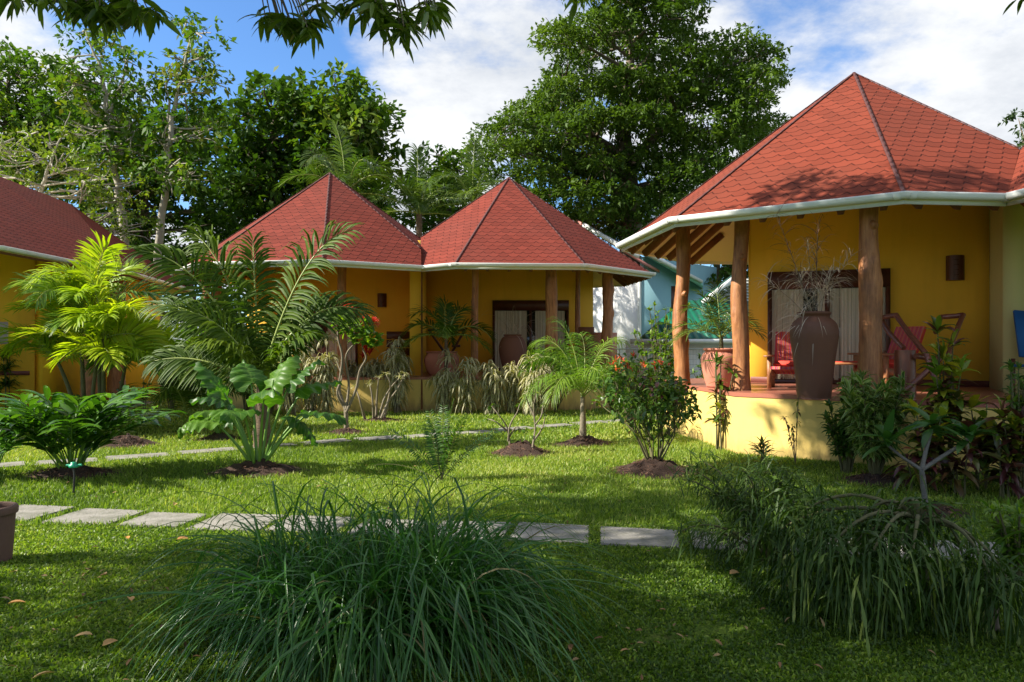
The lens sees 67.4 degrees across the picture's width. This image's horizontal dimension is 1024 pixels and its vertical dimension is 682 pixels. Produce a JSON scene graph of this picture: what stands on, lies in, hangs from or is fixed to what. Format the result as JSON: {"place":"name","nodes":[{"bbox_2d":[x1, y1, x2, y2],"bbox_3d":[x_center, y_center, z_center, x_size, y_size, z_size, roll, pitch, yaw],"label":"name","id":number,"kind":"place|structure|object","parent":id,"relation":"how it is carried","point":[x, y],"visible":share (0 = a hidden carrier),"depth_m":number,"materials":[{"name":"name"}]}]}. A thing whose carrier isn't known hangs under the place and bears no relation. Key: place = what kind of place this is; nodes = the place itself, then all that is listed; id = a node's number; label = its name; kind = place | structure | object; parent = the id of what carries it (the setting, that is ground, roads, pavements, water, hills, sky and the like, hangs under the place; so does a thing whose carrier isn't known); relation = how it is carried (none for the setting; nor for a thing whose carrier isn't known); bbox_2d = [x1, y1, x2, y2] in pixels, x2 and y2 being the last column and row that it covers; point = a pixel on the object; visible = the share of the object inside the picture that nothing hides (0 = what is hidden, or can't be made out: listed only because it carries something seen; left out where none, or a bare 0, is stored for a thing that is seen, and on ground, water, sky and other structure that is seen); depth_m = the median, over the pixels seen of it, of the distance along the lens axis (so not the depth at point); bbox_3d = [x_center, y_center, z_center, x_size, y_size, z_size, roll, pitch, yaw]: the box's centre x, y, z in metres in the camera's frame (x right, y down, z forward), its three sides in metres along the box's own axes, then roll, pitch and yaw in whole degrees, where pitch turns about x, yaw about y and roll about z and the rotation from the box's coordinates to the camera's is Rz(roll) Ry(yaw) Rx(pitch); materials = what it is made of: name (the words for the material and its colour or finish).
{"place":"outdoors","nodes":[
{"label":"outdoors","id":0,"kind":"place"},
{"bbox_2d":[0,359,1023,681],"bbox_3d":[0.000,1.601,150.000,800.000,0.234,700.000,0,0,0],"label":"lawn","id":1,"kind":"structure","parent":0,"point":[704,625],"depth_m":5.96,"materials":[{"name":"plant"}]},
{"bbox_2d":[0,501,18,561],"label":"clay pot","id":2,"kind":"object","parent":1,"relation":"on","point":[9,510],"visible":0.99,"depth_m":5.88,"materials":[{"name":"brown ceramic"}]},
{"bbox_2d":[0,342,22,409],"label":"dracaena","id":3,"kind":"object","parent":1,"relation":"on","point":[6,382],"visible":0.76,"depth_m":18.27,"materials":[{"name":"green plant"}]},
{"bbox_2d":[0,394,61,462],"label":"ginger bush","id":4,"kind":"object","parent":1,"relation":"on","point":[9,443],"visible":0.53,"depth_m":9.49,"materials":[{"name":"green plant"}]},
{"bbox_2d":[16,504,72,520],"bbox_3d":[-4.810,1.720,7.587,0.632,0.070,0.625,0,0,11],"label":"stepping stone","id":5,"kind":"object","parent":1,"relation":"on","point":[26,512],"visible":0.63,"depth_m":7.63,"materials":[{"name":"concrete"}]},
{"bbox_2d":[0,35,98,203],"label":"broadleaf tree","id":6,"kind":"object","parent":1,"relation":"on","point":[15,117],"visible":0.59,"depth_m":31.87,"materials":[{"name":"green plant"}]},
{"bbox_2d":[13,463,133,480],"bbox_3d":[-5.591,1.664,9.757,1.474,0.229,1.089,0,0,0],"label":"mulch mound","id":7,"kind":"object","parent":1,"relation":"on","point":[81,471],"visible":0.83,"depth_m":9.59,"materials":[{"name":"soil"}]},
{"bbox_2d":[0,385,186,468],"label":"ginger bush","id":8,"kind":"object","parent":7,"relation":"on","point":[93,424],"visible":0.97,"depth_m":9.54,"materials":[{"name":"green plant"}]},
{"bbox_2d":[0,113,175,242],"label":"broadleaf tree","id":9,"kind":"object","parent":1,"relation":"on","point":[92,184],"visible":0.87,"depth_m":26.93,"materials":[{"name":"green plant"}]},
{"bbox_2d":[42,508,145,524],"bbox_3d":[-4.039,1.728,7.445,0.684,0.070,0.633,1,0,7],"label":"stepping stone","id":10,"kind":"object","parent":1,"relation":"on","point":[92,514],"visible":0.56,"depth_m":7.45,"materials":[{"name":"concrete"}]},
{"bbox_2d":[0,228,192,428],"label":"clumping palm","id":11,"kind":"object","parent":1,"relation":"on","point":[80,305],"visible":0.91,"depth_m":14.19,"materials":[{"name":"green plant"}]},
{"bbox_2d":[0,177,193,409],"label":"long bungalow","id":12,"kind":"object","parent":1,"relation":"on","point":[37,228],"visible":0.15,"depth_m":18.63,"materials":[{"name":"red"}]},
{"bbox_2d":[24,19,172,244],"bbox_3d":[-15.945,-5.680,30.185,6.188,15.175,4.306,0,0,43],"label":"broadleaf tree","id":13,"kind":"object","parent":1,"relation":"on","point":[114,154],"visible":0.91,"depth_m":29.61,"materials":[{"name":"green plant"}]},
{"bbox_2d":[102,433,158,448],"bbox_3d":[-6.360,1.643,12.599,1.341,0.288,0.954,0,0,0],"label":"mulch mound","id":14,"kind":"object","parent":1,"relation":"on","point":[129,440],"visible":0.64,"depth_m":12.48,"materials":[{"name":"soil"}]},
{"bbox_2d":[105,452,169,460],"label":"stepping stone","id":15,"kind":"object","parent":1,"relation":"on","point":[161,454],"visible":0.31,"depth_m":11.28,"materials":[{"name":"concrete"}]},
{"bbox_2d":[34,64,243,302],"bbox_3d":[-18.089,-6.085,38.075,13.497,15.979,7.453,0,0,0],"label":"broadleaf tree","id":16,"kind":"object","parent":1,"relation":"on","point":[195,211],"visible":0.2,"depth_m":36.99,"materials":[{"name":"green plant"}]},
{"bbox_2d":[116,512,205,527],"bbox_3d":[-3.315,1.731,7.323,0.649,0.070,0.574,0,0,9],"label":"stepping stone","id":17,"kind":"object","parent":1,"relation":"on","point":[155,518],"visible":0.56,"depth_m":7.34,"materials":[{"name":"concrete"}]},
{"bbox_2d":[123,6,236,385],"bbox_3d":[-12.266,-5.485,28.956,4.281,14.776,4.026,0,0,0],"label":"broadleaf tree","id":18,"kind":"object","parent":1,"relation":"on","point":[169,173],"visible":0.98,"depth_m":28.69,"materials":[{"name":"green plant"}]},
{"bbox_2d":[136,221,246,378],"bbox_3d":[-13.546,-1.518,34.070,6.849,6.862,6.387,0,0,0],"label":"broadleaf tree","id":19,"kind":"object","parent":1,"relation":"on","point":[182,265],"visible":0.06,"depth_m":32.78,"materials":[{"name":"green plant"}]},
{"bbox_2d":[148,327,255,412],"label":"clumping palm","id":20,"kind":"object","parent":1,"relation":"on","point":[185,394],"visible":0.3,"depth_m":14.52,"materials":[{"name":"green plant"}]},
{"bbox_2d":[187,432,247,441],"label":"mulch mound","id":21,"kind":"object","parent":1,"relation":"on","point":[214,436],"visible":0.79,"depth_m":13.16,"materials":[{"name":"soil"}]},
{"bbox_2d":[177,409,234,433],"bbox_3d":[-5.176,1.415,13.309,1.069,0.444,0.991,0,0,0],"label":"elephant ear","id":22,"kind":"object","parent":21,"relation":"on","point":[198,416],"visible":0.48,"depth_m":13.18},
{"bbox_2d":[186,513,285,531],"bbox_3d":[-2.579,1.728,7.209,0.716,0.070,0.663,-1,0,8],"label":"stepping stone","id":23,"kind":"object","parent":1,"relation":"on","point":[228,518],"visible":0.27,"depth_m":7.20,"materials":[{"name":"concrete"}]},
{"bbox_2d":[122,220,378,446],"bbox_3d":[-4.195,-0.059,12.325,4.044,3.692,2.453,0,0,0],"label":"young palm","id":24,"kind":"object","parent":1,"relation":"on","point":[235,341],"visible":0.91,"depth_m":12.15,"materials":[{"name":"green plant"}]},
{"bbox_2d":[203,458,309,478],"bbox_3d":[-3.336,1.652,10.051,1.504,0.272,1.219,0,0,0],"label":"mulch mound","id":25,"kind":"object","parent":1,"relation":"on","point":[249,468],"visible":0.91,"depth_m":9.89,"materials":[{"name":"soil"}]},
{"bbox_2d":[178,354,345,463],"bbox_3d":[-3.238,0.926,10.085,2.206,1.482,1.435,0,0,0],"label":"elephant ear","id":26,"kind":"object","parent":25,"relation":"on","point":[243,375],"visible":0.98,"depth_m":10.08},
{"bbox_2d":[196,65,342,235],"bbox_3d":[-10.725,-5.302,33.976,6.099,14.423,7.145,0,0,-24],"label":"breadfruit tree","id":27,"kind":"object","parent":1,"relation":"on","point":[262,163],"visible":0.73,"depth_m":32.52,"materials":[{"name":"green plant"}]},
{"bbox_2d":[277,355,315,414],"bbox_3d":[-5.048,1.033,17.527,1.271,1.569,0.879,0,0,-35],"label":"striped cane","id":28,"kind":"object","parent":1,"relation":"on","point":[289,398],"visible":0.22,"depth_m":17.49,"materials":[{"name":"green plant"}]},
{"bbox_2d":[293,339,325,411],"bbox_3d":[-4.702,0.807,17.892,0.955,2.031,1.058,0,0,0],"label":"striped cane","id":29,"kind":"object","parent":1,"relation":"on","point":[310,405],"visible":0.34,"depth_m":17.77,"materials":[{"name":"green plant"}]},
{"bbox_2d":[265,515,354,532],"bbox_3d":[-1.861,1.722,7.097,0.678,0.070,0.625,0,1,8],"label":"stepping stone","id":30,"kind":"object","parent":1,"relation":"on","point":[326,523],"visible":0.19,"depth_m":7.13,"materials":[{"name":"concrete"}]},
{"bbox_2d":[304,331,345,412],"bbox_3d":[-4.278,0.774,17.635,0.928,2.012,1.013,0,0,0],"label":"striped cane","id":31,"kind":"object","parent":1,"relation":"on","point":[328,371],"visible":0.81,"depth_m":17.49,"materials":[{"name":"green plant"}]},
{"bbox_2d":[273,118,414,215],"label":"coconut palm","id":32,"kind":"object","parent":1,"relation":"on","point":[351,180],"visible":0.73,"depth_m":26.83,"materials":[{"name":"green plant"}]},
{"bbox_2d":[17,461,671,681],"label":"lemongrass clump","id":33,"kind":"object","parent":1,"relation":"on","point":[409,591],"visible":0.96,"depth_m":4.15,"materials":[{"name":"green plant"}]},
{"bbox_2d":[320,427,368,434],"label":"mulch mound","id":34,"kind":"object","parent":1,"relation":"on","point":[346,430],"visible":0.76,"depth_m":14.02,"materials":[{"name":"soil"}]},
{"bbox_2d":[330,304,386,427],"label":"pagoda flower tree","id":35,"kind":"object","parent":34,"relation":"on","point":[365,333],"visible":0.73,"depth_m":14.10,"materials":[{"name":"plant"}]},
{"bbox_2d":[286,56,412,222],"bbox_3d":[-7.076,-5.054,33.030,5.720,13.909,6.058,0,0,0],"label":"breadfruit tree","id":36,"kind":"object","parent":1,"relation":"on","point":[366,119],"visible":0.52,"depth_m":31.74,"materials":[{"name":"green plant"}]},
{"bbox_2d":[352,357,388,399],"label":"striped cane","id":37,"kind":"object","parent":1,"relation":"on","point":[369,369],"visible":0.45,"depth_m":18.67,"materials":[{"name":"green plant"}]},
{"bbox_2d":[359,416,405,421],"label":"mulch mound","id":38,"kind":"object","parent":1,"relation":"on","point":[385,419],"visible":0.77,"depth_m":16.43,"materials":[{"name":"soil"}]},
{"bbox_2d":[351,370,409,419],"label":"forked shrub","id":39,"kind":"object","parent":38,"relation":"on","point":[381,415],"visible":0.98,"depth_m":16.48,"materials":[{"name":"plant"}]},
{"bbox_2d":[378,337,414,412],"bbox_3d":[-2.762,0.828,18.272,0.912,1.880,1.026,0,0,0],"label":"striped cane","id":40,"kind":"object","parent":1,"relation":"on","point":[397,362],"visible":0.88,"depth_m":18.17,"materials":[{"name":"green plant"}]},
{"bbox_2d":[171,172,655,411],"bbox_3d":[-2.562,-1.324,20.938,12.664,6.449,8.444,0,0,0],"label":"twin bungalow","id":41,"kind":"object","parent":1,"relation":"on","point":[508,245],"visible":0.62,"depth_m":19.61,"materials":[{"name":"red tile"}]},
{"bbox_2d":[424,351,458,374],"bbox_3d":[-1.824,0.581,19.900,0.903,0.627,0.903,0,0,0],"label":"round pot","id":42,"kind":"object","parent":41,"relation":"on","point":[431,358],"visible":0.65,"depth_m":19.56,"materials":[{"name":"brown ceramic"}]},
{"bbox_2d":[499,334,526,373],"bbox_3d":[0.017,0.358,20.000,0.728,1.058,0.728,0,0,0],"label":"tall urn","id":43,"kind":"object","parent":41,"relation":"on","point":[511,348],"visible":0.73,"depth_m":19.72,"materials":[{"name":"red ceramic"}]},
{"bbox_2d":[366,142,472,238],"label":"coconut palm","id":44,"kind":"object","parent":1,"relation":"on","point":[418,190],"visible":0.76,"depth_m":28.89,"materials":[{"name":"green plant"}]},
{"bbox_2d":[369,398,502,480],"bbox_3d":[-0.959,1.191,9.385,1.697,1.009,0.600,0,0,0],"label":"fern","id":45,"kind":"object","parent":1,"relation":"on","point":[431,443],"visible":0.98,"depth_m":9.32,"materials":[{"name":"green plant"}]},
{"bbox_2d":[394,140,490,234],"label":"broadleaf tree","id":46,"kind":"object","parent":1,"relation":"on","point":[429,223],"visible":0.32,"depth_m":35.01,"materials":[{"name":"green plant"}]},
{"bbox_2d":[424,348,464,412],"bbox_3d":[-1.574,1.006,18.113,0.924,1.677,0.918,0,0,-37],"label":"striped cane","id":47,"kind":"object","parent":1,"relation":"on","point":[445,378],"visible":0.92,"depth_m":18.01,"materials":[{"name":"green plant"}]},
{"bbox_2d":[397,295,497,411],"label":"young palm","id":48,"kind":"object","parent":1,"relation":"on","point":[447,331],"visible":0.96,"depth_m":18.33,"materials":[{"name":"green plant"}]},
{"bbox_2d":[415,136,501,220],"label":"coconut palm","id":49,"kind":"object","parent":1,"relation":"on","point":[478,181],"visible":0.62,"depth_m":29.90,"materials":[{"name":"green plant"}]},
{"bbox_2d":[448,357,484,414],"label":"striped cane","id":50,"kind":"object","parent":1,"relation":"on","point":[468,366],"visible":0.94,"depth_m":17.62,"materials":[{"name":"green plant"}]},
{"bbox_2d":[431,520,510,539],"bbox_3d":[-0.370,1.710,6.838,0.669,0.070,0.621,-1,0,7],"label":"stepping stone","id":51,"kind":"object","parent":1,"relation":"on","point":[470,522],"visible":0.1,"depth_m":6.90,"materials":[{"name":"concrete"}]},
{"bbox_2d":[471,359,511,414],"bbox_3d":[-0.467,1.129,17.625,1.106,1.418,0.927,0,0,0],"label":"striped cane","id":52,"kind":"object","parent":1,"relation":"on","point":[495,397],"visible":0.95,"depth_m":17.54,"materials":[{"name":"green plant"}]},
{"bbox_2d":[2,427,980,681],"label":"leaf litter","id":53,"kind":"object","parent":1,"relation":"on","point":[570,646],"visible":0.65,"depth_m":4.48,"materials":[{"name":"brown plant"}]},
{"bbox_2d":[0,0,1023,62],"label":"mango tree","id":54,"kind":"object","parent":1,"relation":"on","point":[121,16],"visible":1,"depth_m":3.96,"materials":[{"name":"green plant"}]},
{"bbox_2d":[499,361,531,413],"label":"striped cane","id":55,"kind":"object","parent":1,"relation":"on","point":[515,393],"visible":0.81,"depth_m":17.70,"materials":[{"name":"green plant"}]},
{"bbox_2d":[485,438,560,457],"bbox_3d":[0.144,1.621,11.563,1.260,0.314,1.064,0,0,0],"label":"mulch mound","id":56,"kind":"object","parent":1,"relation":"on","point":[520,448],"visible":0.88,"depth_m":11.39,"materials":[{"name":"soil"}]},
{"bbox_2d":[482,403,527,443],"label":"sapling","id":57,"kind":"object","parent":56,"relation":"on","point":[508,429],"visible":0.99,"depth_m":11.56,"materials":[{"name":"plant"}]},
{"bbox_2d":[520,391,549,447],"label":"sapling","id":58,"kind":"object","parent":56,"relation":"on","point":[533,414],"visible":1,"depth_m":11.55,"materials":[{"name":"plant"}]},
{"bbox_2d":[517,350,559,415],"bbox_3d":[0.593,1.013,17.316,0.840,1.617,1.097,0,0,41],"label":"striped cane","id":59,"kind":"object","parent":1,"relation":"on","point":[545,370],"visible":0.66,"depth_m":17.16,"materials":[{"name":"green plant"}]},
{"bbox_2d":[508,522,589,544],"bbox_3d":[0.348,1.709,6.740,0.677,0.070,0.613,1,0,9],"label":"stepping stone","id":60,"kind":"object","parent":1,"relation":"on","point":[559,533],"visible":0.48,"depth_m":6.72,"materials":[{"name":"concrete"}]},
{"bbox_2d":[530,347,578,411],"bbox_3d":[1.024,0.862,18.013,1.416,1.656,1.102,0,0,0],"label":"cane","id":61,"kind":"object","parent":1,"relation":"on","point":[556,405],"visible":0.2,"depth_m":17.93,"materials":[{"name":"green plant"}]},
{"bbox_2d":[552,434,614,447],"bbox_3d":[1.147,1.638,12.557,1.217,0.260,0.912,0,0,0],"label":"mulch mound","id":62,"kind":"object","parent":1,"relation":"on","point":[588,440],"visible":0.91,"depth_m":12.42,"materials":[{"name":"soil"}]},
{"bbox_2d":[517,316,652,435],"bbox_3d":[1.241,0.680,13.007,2.321,2.220,2.186,0,0,0],"label":"young palm","id":63,"kind":"object","parent":1,"relation":"on","point":[576,379],"visible":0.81,"depth_m":12.95,"materials":[{"name":"plant"}]},
{"bbox_2d":[461,0,794,265],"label":"giant tree","id":64,"kind":"object","parent":1,"relation":"on","point":[610,169],"visible":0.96,"depth_m":31.29,"materials":[{"name":"green plant"}]},
{"bbox_2d":[600,526,679,548],"bbox_3d":[1.093,1.710,6.596,0.687,0.070,0.593,1,0,9],"label":"stepping stone","id":65,"kind":"object","parent":1,"relation":"on","point":[644,537],"visible":0.65,"depth_m":6.56,"materials":[{"name":"concrete"}]},
{"bbox_2d":[576,219,716,367],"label":"two storey house","id":66,"kind":"structure","parent":1,"relation":"on","point":[632,303],"depth_m":31.57,"materials":[{"name":"white paint"}]},
{"bbox_2d":[606,454,711,479],"bbox_3d":[1.832,1.596,9.799,1.497,0.297,1.201,0,0,0],"label":"mulch mound","id":67,"kind":"object","parent":1,"relation":"on","point":[650,467],"visible":0.8,"depth_m":9.60,"materials":[{"name":"soil"}]},
{"bbox_2d":[589,348,701,459],"bbox_3d":[1.654,0.871,9.836,1.462,1.558,1.806,0,0,21],"label":"flowering bush","id":68,"kind":"object","parent":67,"relation":"on","point":[669,393],"visible":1,"depth_m":9.66,"materials":[{"name":"green plant"}]},
{"bbox_2d":[630,301,691,415],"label":"garden tree","id":69,"kind":"object","parent":1,"relation":"on","point":[664,353],"visible":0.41,"depth_m":16.90,"materials":[{"name":"plant"}]},
{"bbox_2d":[611,209,748,295],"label":"broadleaf tree","id":70,"kind":"object","parent":1,"relation":"on","point":[725,271],"visible":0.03,"depth_m":36.13,"materials":[{"name":"green plant"}]},
{"bbox_2d":[625,275,748,377],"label":"garden shed","id":71,"kind":"structure","parent":1,"relation":"on","point":[700,339],"depth_m":22.90,"materials":[{"name":"teal paint"}]},
{"bbox_2d":[703,351,740,449],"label":"croton shrub","id":72,"kind":"object","parent":1,"relation":"on","point":[718,418],"visible":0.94,"depth_m":11.41,"materials":[{"name":"green plant"}]},
{"bbox_2d":[659,441,840,568],"bbox_3d":[1.825,1.277,5.820,1.612,1.069,1.364,0,0,0],"label":"feathery shrub","id":73,"kind":"object","parent":1,"relation":"on","point":[736,502],"visible":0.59,"depth_m":5.76,"materials":[{"name":"green plant"}]},
{"bbox_2d":[748,434,778,463],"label":"leafy shrub","id":74,"kind":"object","parent":1,"relation":"on","point":[761,444],"visible":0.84,"depth_m":10.19,"materials":[{"name":"green plant"}]},
{"bbox_2d":[778,389,800,463],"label":"plant","id":75,"kind":"object","parent":1,"relation":"on","point":[791,437],"visible":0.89,"depth_m":10.10,"materials":[{"name":"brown plant"}]},
{"bbox_2d":[615,72,1023,474],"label":"twin bungalow","id":76,"kind":"object","parent":1,"relation":"on","point":[919,204],"visible":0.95,"depth_m":11.51,"materials":[{"name":"red tile"}]},
{"bbox_2d":[701,348,732,387],"bbox_3d":[3.352,0.428,12.300,0.636,0.627,0.636,0,0,0],"label":"round pot","id":77,"kind":"object","parent":76,"relation":"on","point":[708,369],"visible":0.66,"depth_m":12.07,"materials":[{"name":"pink ceramic"}]},
{"bbox_2d":[664,276,767,347],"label":"potted palm","id":78,"kind":"object","parent":77,"relation":"in","point":[722,325],"visible":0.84,"depth_m":12.34,"materials":[{"name":"green plant"}]},
{"bbox_2d":[763,332,794,388],"bbox_3d":[4.353,0.292,12.049,0.678,0.889,0.847,0,0,25],"label":"garden chair","id":79,"kind":"object","parent":76,"relation":"on","point":[783,363],"visible":0.62,"depth_m":12.23,"materials":[{"name":"red wood"}]},
{"bbox_2d":[789,311,838,398],"bbox_3d":[3.914,0.180,9.950,0.601,1.120,0.601,0,0,0],"label":"tall urn","id":80,"kind":"object","parent":76,"relation":"on","point":[814,356],"visible":0.91,"depth_m":9.74,"materials":[{"name":"brown ceramic"}]},
{"bbox_2d":[750,196,863,354],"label":"dry reeds","id":81,"kind":"object","parent":80,"relation":"in","point":[826,285],"visible":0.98,"depth_m":9.95,"materials":[{"name":"brown plant"}]},
{"bbox_2d":[847,326,926,386],"bbox_3d":[5.710,0.257,11.620,0.915,0.960,0.732,0,0,-20],"label":"garden chair","id":82,"kind":"object","parent":76,"relation":"on","point":[918,332],"visible":0.36,"depth_m":11.62,"materials":[{"name":"red wood"}]},
{"bbox_2d":[894,350,916,398],"bbox_3d":[5.065,0.427,9.902,0.270,0.620,0.269,0,0,0],"label":"log pedestal","id":83,"kind":"object","parent":76,"relation":"on","point":[905,361],"visible":0.66,"depth_m":9.79,"materials":[{"name":"brown wood"}]},
{"bbox_2d":[882,313,965,389],"bbox_3d":[5.310,0.130,10.163,0.968,1.038,1.669,0,0,39],"label":"sling chair","id":84,"kind":"object","parent":76,"relation":"on","point":[917,344],"visible":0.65,"depth_m":10.09,"materials":[{"name":"brown wood"}]},
{"bbox_2d":[1011,310,1023,393],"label":"canvas chair","id":85,"kind":"object","parent":76,"relation":"on","point":[1018,315],"visible":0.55,"depth_m":10.48,"materials":[{"name":"blue fabric"}]},
{"bbox_2d":[817,387,881,473],"bbox_3d":[4.167,1.069,9.469,0.768,1.129,0.576,0,0,28],"label":"round bush","id":86,"kind":"object","parent":1,"relation":"on","point":[843,450],"visible":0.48,"depth_m":9.44,"materials":[{"name":"green plant"}]},
{"bbox_2d":[706,474,1023,657],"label":"weeping shrub","id":87,"kind":"object","parent":1,"relation":"on","point":[929,600],"visible":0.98,"depth_m":4.47,"materials":[{"name":"green plant"}]},
{"bbox_2d":[831,468,911,486],"bbox_3d":[4.271,1.601,9.001,1.002,0.250,0.804,0,0,0],"label":"mulch mound","id":88,"kind":"object","parent":1,"relation":"on","point":[874,478],"visible":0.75,"depth_m":8.92,"materials":[{"name":"soil"}]},
{"bbox_2d":[831,367,918,475],"bbox_3d":[4.228,0.940,9.046,0.997,1.284,1.026,0,0,0],"label":"round bush","id":89,"kind":"object","parent":88,"relation":"on","point":[868,406],"visible":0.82,"depth_m":8.86,"materials":[{"name":"green plant"}]},
{"bbox_2d":[880,444,952,492],"bbox_3d":[4.479,1.419,8.410,0.697,0.597,0.661,0,0,0],"label":"cordyline","id":90,"kind":"object","parent":1,"relation":"on","point":[902,477],"visible":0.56,"depth_m":8.37,"materials":[{"name":"green plant"}]},
{"bbox_2d":[898,397,962,490],"bbox_3d":[4.625,1.127,8.502,0.645,1.040,0.599,0,0,0],"label":"croton shrub","id":91,"kind":"object","parent":1,"relation":"on","point":[935,451],"visible":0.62,"depth_m":8.46,"materials":[{"name":"green plant"}]},
{"bbox_2d":[917,315,980,487],"bbox_3d":[4.833,0.670,8.587,0.650,1.931,0.633,0,0,0],"label":"croton shrub","id":92,"kind":"object","parent":1,"relation":"on","point":[951,368],"visible":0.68,"depth_m":8.54,"materials":[{"name":"green plant"}]},
{"bbox_2d":[925,500,975,518],"bbox_3d":[4.110,1.659,7.485,0.865,0.212,0.676,0,0,0],"label":"mulch mound","id":93,"kind":"object","parent":1,"relation":"on","point":[946,509],"visible":0.35,"depth_m":7.38,"materials":[{"name":"soil"}]},
{"bbox_2d":[845,406,1002,502],"bbox_3d":[4.160,1.161,7.689,1.547,1.004,0.694,0,0,0],"label":"frangipani","id":94,"kind":"object","parent":93,"relation":"on","point":[886,430],"visible":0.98,"depth_m":7.61,"materials":[{"name":"green plant"}]},
{"bbox_2d":[927,437,984,498],"bbox_3d":[4.739,1.328,8.191,0.616,0.756,0.585,0,0,-39],"label":"cordyline","id":95,"kind":"object","parent":1,"relation":"on","point":[952,463],"visible":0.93,"depth_m":8.15,"materials":[{"name":"green plant"}]},
{"bbox_2d":[951,394,1006,489],"bbox_3d":[5.147,1.105,8.420,0.645,1.056,0.670,0,0,0],"label":"croton shrub","id":96,"kind":"object","parent":1,"relation":"on","point":[979,441],"visible":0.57,"depth_m":8.34,"materials":[{"name":"green plant"}]},
{"bbox_2d":[973,431,1023,498],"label":"cordyline","id":97,"kind":"object","parent":1,"relation":"on","point":[1005,473],"visible":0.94,"depth_m":7.97,"materials":[{"name":"red plant"}]},
{"bbox_2d":[976,496,1023,578],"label":"leafy shrub","id":98,"kind":"object","parent":1,"relation":"on","point":[1011,545],"visible":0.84,"depth_m":5.37,"materials":[{"name":"green plant"}]},
{"bbox_2d":[981,394,1023,496],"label":"croton shrub","id":99,"kind":"object","parent":1,"relation":"on","point":[1014,445],"visible":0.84,"depth_m":8.03,"materials":[{"name":"green plant"}]},
{"bbox_2d":[996,359,1023,485],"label":"shrub","id":100,"kind":"object","parent":1,"relation":"on","point":[1019,385],"visible":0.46,"depth_m":8.16,"materials":[{"name":"green plant"}]},
{"bbox_2d":[997,107,1023,147],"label":"broadleaf tree","id":101,"kind":"object","parent":1,"relation":"on","point":[1011,116],"visible":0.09,"depth_m":71.17,"materials":[{"name":"green plant"}]},
{"bbox_2d":[0,0,1023,339],"label":"sky","id":102,"kind":"structure","parent":0,"point":[963,60],"materials":[{"name":"blue"}]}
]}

